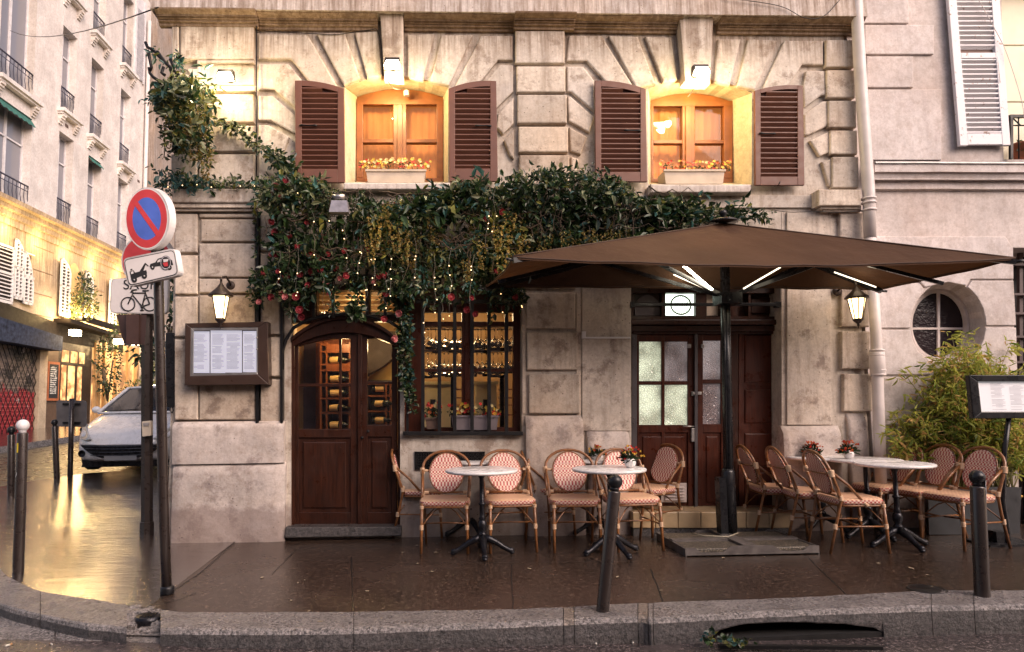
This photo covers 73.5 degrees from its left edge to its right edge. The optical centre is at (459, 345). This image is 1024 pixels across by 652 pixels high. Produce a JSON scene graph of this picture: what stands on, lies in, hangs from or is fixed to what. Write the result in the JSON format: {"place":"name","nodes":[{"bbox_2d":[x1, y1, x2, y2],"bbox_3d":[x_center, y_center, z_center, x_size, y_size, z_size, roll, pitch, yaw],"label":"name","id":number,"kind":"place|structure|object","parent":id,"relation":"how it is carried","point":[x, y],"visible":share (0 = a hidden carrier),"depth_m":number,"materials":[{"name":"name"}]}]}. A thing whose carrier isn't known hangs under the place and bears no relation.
{"place":"outdoors","nodes":[
{"label":"outdoors","id":0,"kind":"place"},
{"bbox_2d":[0,421,91,446],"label":"pavement","id":1,"kind":"structure","parent":0,"point":[39,434],"depth_m":18.68,"materials":[{"name":"grey stone"}]},
{"bbox_2d":[92,323,123,402],"bbox_3d":[-12.695,0.766,24.707,1.006,3.148,1.141,-1,-5,-2],"label":"shrub","id":2,"kind":"object","parent":1,"relation":"on","point":[104,383],"visible":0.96,"depth_m":24.64,"materials":[{"name":"green plant"}]},
{"bbox_2d":[0,469,232,607],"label":"corner pavement","id":3,"kind":"structure","parent":0,"point":[84,538],"depth_m":6.84,"materials":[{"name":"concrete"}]},
{"bbox_2d":[7,426,15,495],"bbox_3d":[-6.444,1.668,9.814,0.137,1.019,0.109,-1,-5,-2],"label":"bollard","id":4,"kind":"object","parent":3,"relation":"on","point":[11,430],"visible":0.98,"depth_m":9.78,"materials":[{"name":"black metal"}]},
{"bbox_2d":[12,419,29,573],"bbox_3d":[-3.721,1.281,5.783,0.108,1.309,0.103,-1,-5,-2],"label":"bollard","id":5,"kind":"object","parent":3,"relation":"on","point":[20,499],"visible":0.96,"depth_m":5.75,"materials":[{"name":"black metal"}]},
{"bbox_2d":[51,419,59,481],"bbox_3d":[-6.466,1.688,10.935,0.169,1.014,0.099,-1,-5,-2],"label":"bollard","id":6,"kind":"object","parent":3,"relation":"on","point":[55,451],"visible":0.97,"depth_m":10.91,"materials":[{"name":"black metal"}]},
{"bbox_2d":[56,398,86,479],"bbox_3d":[-6.368,1.538,11.119,0.497,1.354,0.144,-1,-5,-2],"label":"sign post","id":7,"kind":"object","parent":3,"relation":"on","point":[71,413],"visible":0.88,"depth_m":11.20,"materials":[{"name":"grey metal"}]},
{"bbox_2d":[110,240,173,534],"bbox_3d":[-3.452,0.413,7.446,0.684,3.291,0.287,-1,-5,-2],"label":"sign post","id":8,"kind":"object","parent":3,"relation":"on","point":[132,303],"visible":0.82,"depth_m":7.43,"materials":[{"name":"grey metal"}]},
{"bbox_2d":[124,187,183,595],"bbox_3d":[-2.291,0.334,5.102,0.452,3.094,0.179,-1,-5,-2],"label":"sign post","id":9,"kind":"object","parent":3,"relation":"on","point":[150,218],"visible":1,"depth_m":5.12,"materials":[{"name":"grey metal"}]},
{"bbox_2d":[0,441,397,499],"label":"side street","id":10,"kind":"structure","parent":0,"point":[40,464],"depth_m":13.08,"materials":[{"name":"grey asphalt"}]},
{"bbox_2d":[0,435,79,452],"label":"kerb","id":11,"kind":"structure","parent":10,"relation":"on","point":[3,449],"depth_m":16.72,"materials":[{"name":"stone"}]},
{"bbox_2d":[0,0,150,432],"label":"white building","id":12,"kind":"structure","parent":10,"relation":"on","point":[74,123],"depth_m":22.79,"materials":[{"name":"beige paint"}]},
{"bbox_2d":[0,103,23,200],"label":"window","id":13,"kind":"structure","parent":12,"relation":"in","point":[11,126],"depth_m":20.38,"materials":[{"name":"grey glass"}]},
{"bbox_2d":[0,0,28,87],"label":"window","id":14,"kind":"structure","parent":12,"relation":"in","point":[14,13],"depth_m":20.62,"materials":[{"name":"grey glass"}]},
{"bbox_2d":[46,361,59,400],"bbox_3d":[-13.008,1.135,21.863,0.049,1.241,0.652,-1,-5,-2],"label":"sign","id":15,"kind":"object","parent":12,"relation":"attached to","point":[53,373],"visible":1,"depth_m":21.84,"materials":[{"name":"black wood"}]},
{"bbox_2d":[56,136,65,221],"bbox_3d":[-13.467,-5.520,22.824,0.063,3.086,0.902,0,-5,-2],"label":"window","id":16,"kind":"structure","parent":12,"relation":"in","point":[62,143],"depth_m":23.14,"materials":[{"name":"grey glass"}]},
{"bbox_2d":[60,32,69,107],"bbox_3d":[-13.512,-9.231,23.137,0.063,2.938,0.902,0,-5,-2],"label":"window","id":17,"kind":"structure","parent":12,"relation":"in","point":[66,40],"depth_m":23.46,"materials":[{"name":"grey"}]},
{"bbox_2d":[56,342,91,421],"bbox_3d":[-13.124,1.548,23.274,0.030,3.290,2.136,-1,-5,-2],"label":"doorway","id":18,"kind":"structure","parent":12,"relation":"in","point":[86,367],"depth_m":23.79,"materials":[{"name":"brown wood"}]},
{"bbox_2d":[69,287,102,320],"bbox_3d":[-12.815,-1.409,23.237,1.238,1.240,1.167,-5,-6,42],"label":"shrub","id":19,"kind":"object","parent":12,"relation":"on","point":[82,306],"visible":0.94,"depth_m":23.08,"materials":[{"name":"green plant"}]},
{"bbox_2d":[75,271,96,309],"bbox_3d":[-12.973,-1.906,23.616,0.851,1.445,0.814,-4,-6,31],"label":"shrub","id":20,"kind":"object","parent":12,"relation":"attached to","point":[88,281],"visible":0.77,"depth_m":23.53,"materials":[{"name":"green plant"}]},
{"bbox_2d":[87,160,93,235],"bbox_3d":[-13.534,-5.269,24.726,0.063,3.059,0.916,0,-5,-2],"label":"window","id":21,"kind":"structure","parent":12,"relation":"in","point":[90,164],"depth_m":25.08,"materials":[{"name":"grey glass"}]},
{"bbox_2d":[89,64,96,132],"bbox_3d":[-13.578,-8.955,25.037,0.063,2.941,0.916,0,-5,-2],"label":"window","id":22,"kind":"structure","parent":12,"relation":"in","point":[94,70],"depth_m":25.38,"materials":[{"name":"grey glass"}]},
{"bbox_2d":[117,181,121,248],"bbox_3d":[-13.615,-5.068,27.011,0.063,3.014,0.886,0,-5,-2],"label":"window","id":23,"kind":"structure","parent":12,"relation":"in","point":[119,207],"depth_m":27.38,"materials":[{"name":"grey glass"}]},
{"bbox_2d":[119,94,124,160],"bbox_3d":[-13.658,-8.657,27.314,0.063,3.046,0.886,0,-5,-2],"label":"window","id":24,"kind":"structure","parent":12,"relation":"in","point":[122,97],"depth_m":27.68,"materials":[{"name":"grey glass"}]},
{"bbox_2d":[122,0,127,54],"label":"window","id":25,"kind":"structure","parent":12,"relation":"in","point":[125,3],"depth_m":28.02,"materials":[{"name":"grey"}]},
{"bbox_2d":[117,278,173,378],"bbox_3d":[-6.519,-0.533,15.026,1.863,2.897,1.826,-1,-5,-2],"label":"shrub","id":26,"kind":"object","parent":12,"relation":"on","point":[137,359],"visible":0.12,"depth_m":14.88,"materials":[{"name":"green plant"}]},
{"bbox_2d":[78,385,170,469],"bbox_3d":[-5.887,1.530,13.552,2.022,1.573,4.117,-1,-5,-2],"label":"parked car","id":27,"kind":"object","parent":10,"relation":"on","point":[110,436],"visible":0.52,"depth_m":11.70,"materials":[{"name":"silver metal"}]},
{"bbox_2d":[147,0,178,380],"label":"grey building","id":28,"kind":"structure","parent":10,"relation":"on","point":[161,39],"depth_m":30.03,"materials":[{"name":"beige paint"}]},
{"bbox_2d":[0,550,1023,651],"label":"road","id":29,"kind":"structure","parent":0,"point":[984,643],"depth_m":4.22,"materials":[{"name":"grey asphalt"}]},
{"bbox_2d":[0,616,159,643],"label":"gutter stones","id":30,"kind":"object","parent":29,"relation":"on","point":[11,630],"visible":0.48,"depth_m":4.39,"materials":[{"name":"stone"}]},
{"bbox_2d":[123,604,160,635],"bbox_3d":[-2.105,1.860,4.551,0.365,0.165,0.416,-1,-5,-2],"label":"gap cobbles","id":31,"kind":"object","parent":29,"relation":"on","point":[133,611],"visible":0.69,"depth_m":4.47,"materials":[{"name":"stone"}]},
{"bbox_2d":[135,612,160,627],"bbox_3d":[-2.051,1.809,4.509,0.168,0.067,0.168,-1,-5,-2],"label":"water cover","id":32,"kind":"object","parent":31,"relation":"on","point":[145,619],"visible":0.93,"depth_m":4.46,"materials":[{"name":"black metal"}]},
{"bbox_2d":[0,569,1023,649],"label":"kerb","id":33,"kind":"structure","parent":29,"relation":"on","point":[915,613],"depth_m":4.40,"materials":[{"name":"stone"}]},
{"bbox_2d":[596,474,622,612],"bbox_3d":[0.992,1.318,4.519,0.203,0.922,0.097,-1,-5,-2],"label":"bollard","id":34,"kind":"object","parent":33,"relation":"on","point":[615,481],"visible":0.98,"depth_m":4.49,"materials":[{"name":"black metal"}]},
{"bbox_2d":[968,470,990,597],"bbox_3d":[3.628,1.317,4.758,0.124,0.892,0.099,-1,-5,-2],"label":"bollard","id":35,"kind":"object","parent":33,"relation":"on","point":[979,534],"visible":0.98,"depth_m":4.73,"materials":[{"name":"black metal"}]},
{"bbox_2d":[700,625,757,650],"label":"weeds","id":36,"kind":"object","parent":29,"relation":"on","point":[739,644],"visible":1,"depth_m":4.17,"materials":[{"name":"green plant"}]},
{"bbox_2d":[715,622,883,641],"bbox_3d":[2.307,1.965,4.583,1.391,0.340,0.368,0,-5,-6],"label":"storm drain","id":37,"kind":"object","parent":29,"relation":"in","point":[784,631],"visible":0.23,"depth_m":4.47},
{"bbox_2d":[718,644,882,649],"bbox_3d":[2.086,1.845,4.181,0.974,0.020,0.030,-1,-5,3],"label":"drain edge","id":38,"kind":"object","parent":29,"relation":"on","point":[808,647],"visible":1,"depth_m":4.17,"materials":[{"name":"grey stone"}]},
{"bbox_2d":[146,517,1023,612],"bbox_3d":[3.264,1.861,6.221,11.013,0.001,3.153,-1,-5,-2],"label":"pavement","id":39,"kind":"structure","parent":0,"point":[566,574],"depth_m":5.45,"materials":[{"name":"stone"}]},
{"bbox_2d":[390,448,442,538],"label":"bistro chair","id":40,"kind":"object","parent":39,"relation":"on","point":[413,493],"visible":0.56,"depth_m":7.00,"materials":[{"name":"brown wicker"}]},
{"bbox_2d":[419,449,471,553],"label":"bistro chair","id":41,"kind":"object","parent":39,"relation":"on","point":[442,481],"visible":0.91,"depth_m":6.67,"materials":[{"name":"brown wicker"}]},
{"bbox_2d":[445,460,488,536],"bbox_3d":[0.119,1.585,7.144,0.666,0.767,0.666,1,-5,-22],"label":"round table","id":42,"kind":"object","parent":39,"relation":"on","point":[473,522],"visible":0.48,"depth_m":7.00,"materials":[{"name":"black metal"}]},
{"bbox_2d":[445,466,517,560],"bbox_3d":[0.207,1.512,6.222,0.666,0.767,0.666,-1,-5,-2],"label":"round table","id":43,"kind":"object","parent":39,"relation":"on","point":[482,538],"visible":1,"depth_m":6.18,"materials":[{"name":"white metal"}]},
{"bbox_2d":[480,449,537,553],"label":"bistro chair","id":44,"kind":"object","parent":39,"relation":"on","point":[508,483],"visible":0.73,"depth_m":6.67,"materials":[{"name":"brown wicker"}]},
{"bbox_2d":[150,0,873,549],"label":"corner building","id":45,"kind":"structure","parent":39,"relation":"on","point":[766,106],"depth_m":7.36,"materials":[{"name":"stone"}]},
{"bbox_2d":[166,333,174,412],"bbox_3d":[-3.004,0.295,7.236,0.111,0.840,0.366,-1,-5,-2],"label":"corner box","id":46,"kind":"object","parent":45,"relation":"attached to","point":[170,367],"visible":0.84,"depth_m":7.07,"materials":[{"name":"black paint"}]},
{"bbox_2d":[138,41,225,180],"bbox_3d":[-2.804,-2.384,6.963,0.871,1.502,0.840,-1,-5,-2],"label":"ivy","id":47,"kind":"object","parent":45,"relation":"attached to","point":[179,96],"visible":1,"depth_m":6.83,"materials":[{"name":"green plant"}]},
{"bbox_2d":[144,163,259,196],"bbox_3d":[-2.678,-1.722,7.076,1.232,0.423,0.387,-1,-5,-2],"label":"ledge ivy","id":48,"kind":"object","parent":45,"relation":"on","point":[173,178],"visible":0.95,"depth_m":7.08,"materials":[{"name":"green plant"}]},
{"bbox_2d":[208,275,234,328],"bbox_3d":[-2.411,-0.444,6.958,0.246,0.566,0.374,-1,-5,-2],"label":"wall lantern","id":49,"kind":"object","parent":45,"relation":"attached to","point":[220,294],"depth_m":6.84,"materials":[{"name":"metal"}]},
{"bbox_2d":[216,69,235,82],"bbox_3d":[-2.448,-2.828,7.236,0.170,0.122,0.281,-1,-5,-2],"label":"floodlight","id":50,"kind":"object","parent":45,"relation":"attached to","point":[225,75],"visible":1,"depth_m":7.12,"materials":[{"name":"white metal"}]},
{"bbox_2d":[185,322,271,385],"bbox_3d":[-2.377,0.080,7.001,0.877,0.646,0.160,-1,-5,-2],"label":"wall menu case","id":51,"kind":"object","parent":45,"relation":"attached to","point":[233,353],"depth_m":6.96,"materials":[{"name":"brown wood"}]},
{"bbox_2d":[210,117,304,183],"bbox_3d":[-2.112,-2.043,7.126,0.997,0.762,0.330,-1,-5,3],"label":"ivy strand","id":52,"kind":"object","parent":45,"relation":"attached to","point":[269,156],"visible":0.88,"depth_m":7.13,"materials":[{"name":"green plant"}]},
{"bbox_2d":[295,333,357,523],"bbox_3d":[-1.398,0.881,7.210,0.679,2.048,0.055,0,-5,-2],"label":"door leaf","id":53,"kind":"structure","parent":45,"relation":"in","point":[326,460],"depth_m":7.16,"materials":[{"name":"brown wood"}]},
{"bbox_2d":[320,342,349,428],"bbox_3d":[-1.408,0.744,8.067,0.532,1.615,0.460,-1,-5,-2],"label":"wine rack","id":54,"kind":"object","parent":45,"relation":"in","point":[327,350],"visible":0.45,"depth_m":7.93,"materials":[{"name":"brown wood"}]},
{"bbox_2d":[245,162,426,342],"bbox_3d":[-1.254,-0.951,6.872,1.886,1.853,0.707,-1,-5,-2],"label":"rose garland","id":55,"kind":"object","parent":45,"relation":"attached to","point":[285,196],"visible":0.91,"depth_m":6.83,"materials":[{"name":"green plant"}]},
{"bbox_2d":[329,194,349,214],"bbox_3d":[-1.197,-1.439,7.007,0.190,0.302,0.602,-1,-5,-2],"label":"spotlight","id":56,"kind":"object","parent":45,"relation":"attached to","point":[339,204],"visible":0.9,"depth_m":6.73,"materials":[{"name":"grey metal"}]},
{"bbox_2d":[361,334,396,523],"bbox_3d":[-0.846,0.886,7.206,0.388,2.040,0.105,0,-5,-2],"label":"door leaf","id":57,"kind":"structure","parent":45,"relation":"in","point":[379,481],"depth_m":7.19,"materials":[{"name":"brown wood"}]},
{"bbox_2d":[368,384,391,424],"bbox_3d":[-0.947,0.996,8.064,0.334,1.116,0.460,-1,-5,-2],"label":"wine rack","id":58,"kind":"object","parent":45,"relation":"in","point":[385,412],"visible":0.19,"depth_m":8.14,"materials":[{"name":"brown wood"}]},
{"bbox_2d":[384,57,400,70],"bbox_3d":[-0.704,-2.940,7.263,0.170,0.122,0.381,-1,-5,-2],"label":"floodlight","id":59,"kind":"object","parent":45,"relation":"attached to","point":[392,63],"visible":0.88,"depth_m":7.09,"materials":[{"name":"black metal"}]},
{"bbox_2d":[358,157,431,182],"bbox_3d":[-0.704,-1.908,7.437,0.813,0.324,0.261,-1,-5,-2],"label":"flower box","id":60,"kind":"object","parent":45,"relation":"on","point":[398,175],"visible":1,"depth_m":7.34,"materials":[{"name":"beige wood"}]},
{"bbox_2d":[356,89,442,181],"bbox_3d":[-0.668,-2.365,7.697,0.979,1.089,0.100,0,-5,-2],"label":"window frame","id":61,"kind":"structure","parent":45,"relation":"in","point":[394,98],"depth_m":7.68,"materials":[{"name":"brown wood"}]},
{"bbox_2d":[391,292,418,413],"bbox_3d":[-0.571,0.058,7.078,0.252,1.307,0.227,-4,-6,35],"label":"hanging vine","id":62,"kind":"object","parent":45,"relation":"attached to","point":[403,333],"visible":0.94,"depth_m":7.07,"materials":[{"name":"green plant"}]},
{"bbox_2d":[425,401,441,428],"bbox_3d":[-0.284,0.729,7.182,0.215,0.294,0.120,-1,-5,-2],"label":"flower box","id":63,"kind":"object","parent":45,"relation":"on","point":[432,422],"visible":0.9,"depth_m":7.15,"materials":[{"name":"grey plant"}]},
{"bbox_2d":[351,165,539,324],"bbox_3d":[-0.162,-1.012,6.943,1.971,1.558,0.746,-1,-5,-2],"label":"blossom garland","id":64,"kind":"object","parent":45,"relation":"attached to","point":[451,206],"visible":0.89,"depth_m":6.86,"materials":[{"name":"green plant"}]},
{"bbox_2d":[182,184,524,344],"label":"fairy lights","id":65,"kind":"object","parent":64,"relation":"hanging from","point":[390,267],"visible":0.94,"depth_m":6.72,"materials":[{"name":"glass"}]},
{"bbox_2d":[425,381,497,426],"bbox_3d":[-0.011,0.972,8.288,0.941,1.068,0.530,-1,-5,-2],"label":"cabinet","id":66,"kind":"object","parent":45,"relation":"in","point":[480,390],"visible":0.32,"depth_m":8.08,"materials":[{"name":"brown wood"}]},
{"bbox_2d":[430,377,503,426],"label":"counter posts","id":67,"kind":"object","parent":66,"relation":"attached to","point":[432,401],"visible":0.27,"depth_m":7.90,"materials":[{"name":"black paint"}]},
{"bbox_2d":[404,286,519,430],"bbox_3d":[0.048,0.138,7.387,1.286,1.632,0.110,0,-5,-2],"label":"window frame","id":68,"kind":"structure","parent":45,"relation":"in","point":[414,419],"depth_m":7.36,"materials":[{"name":"red wood"}]},
{"bbox_2d":[447,402,500,429],"bbox_3d":[0.154,0.741,7.212,0.584,0.299,0.139,-1,-5,-2],"label":"flower box","id":69,"kind":"object","parent":45,"relation":"on","point":[463,422],"visible":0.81,"depth_m":7.17,"materials":[{"name":"grey metal"}]},
{"bbox_2d":[491,159,776,252],"bbox_3d":[1.843,-1.358,7.056,3.152,1.232,0.710,-1,-5,-2],"label":"ivy garland","id":70,"kind":"object","parent":45,"relation":"attached to","point":[600,210],"visible":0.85,"depth_m":6.93,"materials":[{"name":"green plant"}]},
{"bbox_2d":[637,334,703,505],"bbox_3d":[2.306,0.837,7.448,0.805,1.941,0.108,0,-5,-2],"label":"door leaf","id":71,"kind":"structure","parent":45,"relation":"in","point":[665,362],"depth_m":7.49,"materials":[{"name":"red wood"}]},
{"bbox_2d":[650,94,732,182],"bbox_3d":[2.660,-2.378,7.829,0.996,1.062,0.100,0,-5,-2],"label":"window frame","id":72,"kind":"structure","parent":45,"relation":"in","point":[687,105],"depth_m":7.82,"materials":[{"name":"brown wood"}]},
{"bbox_2d":[658,159,731,184],"bbox_3d":[2.620,-1.916,7.571,0.890,0.306,0.253,-1,-5,-2],"label":"flower box","id":73,"kind":"object","parent":45,"relation":"on","point":[693,176],"visible":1,"depth_m":7.47,"materials":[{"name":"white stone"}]},
{"bbox_2d":[691,64,709,77],"bbox_3d":[2.558,-2.920,7.389,0.170,0.122,0.381,-1,-5,-2],"label":"floodlight","id":74,"kind":"object","parent":45,"relation":"attached to","point":[700,70],"visible":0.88,"depth_m":7.22,"materials":[{"name":"white metal"}]},
{"bbox_2d":[698,334,722,505],"bbox_3d":[2.753,0.841,7.494,0.373,1.941,0.050,0,-5,-2],"label":"door leaf","id":75,"kind":"structure","parent":45,"relation":"in","point":[710,417],"depth_m":7.49,"materials":[{"name":"red wood"}]},
{"bbox_2d":[832,280,868,328],"bbox_3d":[4.077,-0.429,7.144,0.230,0.532,0.504,-1,-5,-2],"label":"wall lantern","id":76,"kind":"object","parent":45,"relation":"attached to","point":[856,297],"depth_m":6.97,"materials":[{"name":"metal"}]},
{"bbox_2d":[851,0,886,483],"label":"drain pipe","id":77,"kind":"object","parent":45,"relation":"attached to","point":[877,364],"visible":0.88,"depth_m":7.32,"materials":[{"name":"beige metal"}]},
{"bbox_2d":[520,450,576,535],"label":"bistro chair","id":78,"kind":"object","parent":39,"relation":"on","point":[572,511],"visible":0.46,"depth_m":7.03,"materials":[{"name":"brown wicker"}]},
{"bbox_2d":[543,448,602,552],"bbox_3d":[1.083,1.455,6.509,0.528,0.912,0.573,-1,-5,2],"label":"bistro chair","id":79,"kind":"object","parent":39,"relation":"on","point":[568,481],"visible":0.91,"depth_m":6.65,"materials":[{"name":"brown wicker"}]},
{"bbox_2d":[573,459,604,534],"bbox_3d":[1.450,1.567,7.110,0.666,0.767,0.666,0,-5,-12],"label":"round table","id":80,"kind":"object","parent":39,"relation":"on","point":[586,525],"visible":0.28,"depth_m":7.02,"materials":[{"name":"black metal"}]},
{"bbox_2d":[572,465,646,559],"bbox_3d":[1.370,1.495,6.194,0.666,0.767,0.666,1,-5,-22],"label":"round table","id":81,"kind":"object","parent":39,"relation":"on","point":[608,470],"visible":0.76,"depth_m":6.08,"materials":[{"name":"white stone"}]},
{"bbox_2d":[616,445,644,467],"bbox_3d":[1.545,1.006,6.226,0.247,0.210,0.226,1,-5,-16],"label":"flower vase","id":82,"kind":"object","parent":81,"relation":"on","point":[629,460],"visible":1,"depth_m":6.20,"materials":[{"name":"white ceramic"}]},
{"bbox_2d":[595,448,664,552],"bbox_3d":[1.614,1.451,6.534,0.528,0.912,0.573,0,-5,-8],"label":"bistro chair","id":83,"kind":"object","parent":39,"relation":"on","point":[641,498],"visible":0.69,"depth_m":6.61,"materials":[{"name":"brown wicker"}]},
{"bbox_2d":[629,443,684,537],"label":"bistro chair","id":84,"kind":"object","parent":39,"relation":"on","point":[664,469],"visible":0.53,"depth_m":7.19,"materials":[{"name":"brown wicker"}]},
{"bbox_2d":[479,209,1023,556],"bbox_3d":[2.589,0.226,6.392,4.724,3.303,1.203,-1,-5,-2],"label":"parasol","id":85,"kind":"object","parent":39,"relation":"on","point":[724,254],"visible":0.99,"depth_m":6.56,"materials":[{"name":"brown fabric"}]},
{"bbox_2d":[664,532,716,538],"bbox_3d":[2.244,1.865,6.611,0.517,0.050,0.310,-1,-5,-2],"label":"ballast slab","id":86,"kind":"object","parent":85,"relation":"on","point":[678,535],"depth_m":6.64,"materials":[{"name":"grey concrete"}]},
{"bbox_2d":[675,541,738,552],"bbox_3d":[2.261,1.829,6.190,0.517,0.050,0.315,-1,-5,-2],"label":"ballast slab","id":87,"kind":"object","parent":85,"relation":"on","point":[711,546],"depth_m":6.16,"materials":[{"name":"grey concrete"}]},
{"bbox_2d":[736,531,785,536],"bbox_3d":[2.890,1.859,6.637,0.516,0.050,0.310,-1,-5,-2],"label":"ballast slab","id":88,"kind":"object","parent":85,"relation":"on","point":[760,533],"depth_m":6.67,"materials":[{"name":"grey concrete"}]},
{"bbox_2d":[747,539,809,550],"bbox_3d":[2.907,1.824,6.216,0.516,0.050,0.315,-1,-5,-2],"label":"ballast slab","id":89,"kind":"object","parent":85,"relation":"on","point":[790,545],"depth_m":6.17,"materials":[{"name":"grey concrete"}]},
{"bbox_2d":[735,444,808,536],"bbox_3d":[3.212,1.474,7.077,0.573,0.912,0.528,-1,-5,4],"label":"bistro chair","id":90,"kind":"object","parent":39,"relation":"on","point":[749,465],"visible":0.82,"depth_m":6.96,"materials":[{"name":"brown wicker"}]},
{"bbox_2d":[765,446,844,542],"bbox_3d":[3.389,1.448,6.766,0.573,0.912,0.528,-1,-5,4],"label":"bistro chair","id":91,"kind":"object","parent":39,"relation":"on","point":[780,469],"visible":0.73,"depth_m":6.69,"materials":[{"name":"brown wicker"}]},
{"bbox_2d":[786,455,853,532],"bbox_3d":[3.787,1.542,7.149,0.666,0.767,0.666,2,-6,-32],"label":"round table","id":92,"kind":"object","parent":39,"relation":"on","point":[823,505],"visible":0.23,"depth_m":7.04,"materials":[{"name":"white stone"}]},
{"bbox_2d":[802,449,890,553],"bbox_3d":[3.532,1.408,6.292,0.573,0.912,0.528,-1,-5,2],"label":"bistro chair","id":93,"kind":"object","parent":39,"relation":"on","point":[826,492],"visible":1,"depth_m":6.19,"materials":[{"name":"brown wicker"}]},
{"bbox_2d":[830,456,903,541],"bbox_3d":[4.054,1.511,6.783,0.666,0.767,0.666,1,-5,-17],"label":"round table","id":94,"kind":"object","parent":39,"relation":"on","point":[867,519],"visible":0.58,"depth_m":6.73,"materials":[{"name":"black metal"}]},
{"bbox_2d":[835,440,860,458],"bbox_3d":[3.904,1.034,6.830,0.240,0.193,0.244,3,-6,-35],"label":"flower vase","id":95,"kind":"object","parent":94,"relation":"on","point":[848,451],"visible":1,"depth_m":6.81,"materials":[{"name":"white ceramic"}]},
{"bbox_2d":[849,442,927,533],"bbox_3d":[4.439,1.460,7.082,0.573,0.912,0.528,0,-5,-8],"label":"bistro chair","id":96,"kind":"object","parent":39,"relation":"on","point":[903,475],"visible":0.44,"depth_m":6.95,"materials":[{"name":"brown wicker"}]},
{"bbox_2d":[853,461,936,552],"bbox_3d":[4.069,1.476,6.349,0.666,0.767,0.666,0,-5,-7],"label":"round table","id":97,"kind":"object","parent":39,"relation":"on","point":[910,536],"visible":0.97,"depth_m":6.30,"materials":[{"name":"white metal"}]},
{"bbox_2d":[884,443,967,538],"bbox_3d":[4.612,1.433,6.770,0.573,0.912,0.528,0,-5,-10],"label":"bistro chair","id":98,"kind":"object","parent":39,"relation":"on","point":[943,455],"visible":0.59,"depth_m":6.74,"materials":[{"name":"brown wicker"}]},
{"bbox_2d":[906,584,947,595],"bbox_3d":[3.356,1.754,4.896,0.252,0.022,0.251,-1,-5,-2],"label":"manhole cover","id":99,"kind":"object","parent":39,"relation":"in","point":[923,588],"visible":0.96,"depth_m":4.90,"materials":[{"name":"black metal"}]},
{"bbox_2d":[844,0,1023,527],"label":"lilac building","id":100,"kind":"structure","parent":39,"relation":"on","point":[945,80],"depth_m":7.60,"materials":[{"name":"paint"}]},
{"bbox_2d":[911,289,969,359],"bbox_3d":[5.413,-0.233,7.725,0.738,0.828,0.080,0,-5,-2],"label":"oval window frame","id":101,"kind":"structure","parent":100,"relation":"in","point":[936,311],"depth_m":7.75,"materials":[{"name":"beige paint"}]},
{"bbox_2d":[875,327,1023,534],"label":"bamboo planter","id":102,"kind":"object","parent":39,"relation":"on","point":[958,428],"visible":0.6,"depth_m":7.01,"materials":[{"name":"green plant"}]},
{"bbox_2d":[922,446,1011,551],"bbox_3d":[4.723,1.402,6.390,0.573,0.912,0.528,0,-5,-12],"label":"bistro chair","id":103,"kind":"object","parent":39,"relation":"on","point":[983,459],"visible":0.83,"depth_m":6.34,"materials":[{"name":"brown wicker"}]},
{"bbox_2d":[965,375,1023,547],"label":"menu stand","id":104,"kind":"object","parent":39,"relation":"on","point":[995,396],"visible":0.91,"depth_m":6.43,"materials":[{"name":"black paint"}]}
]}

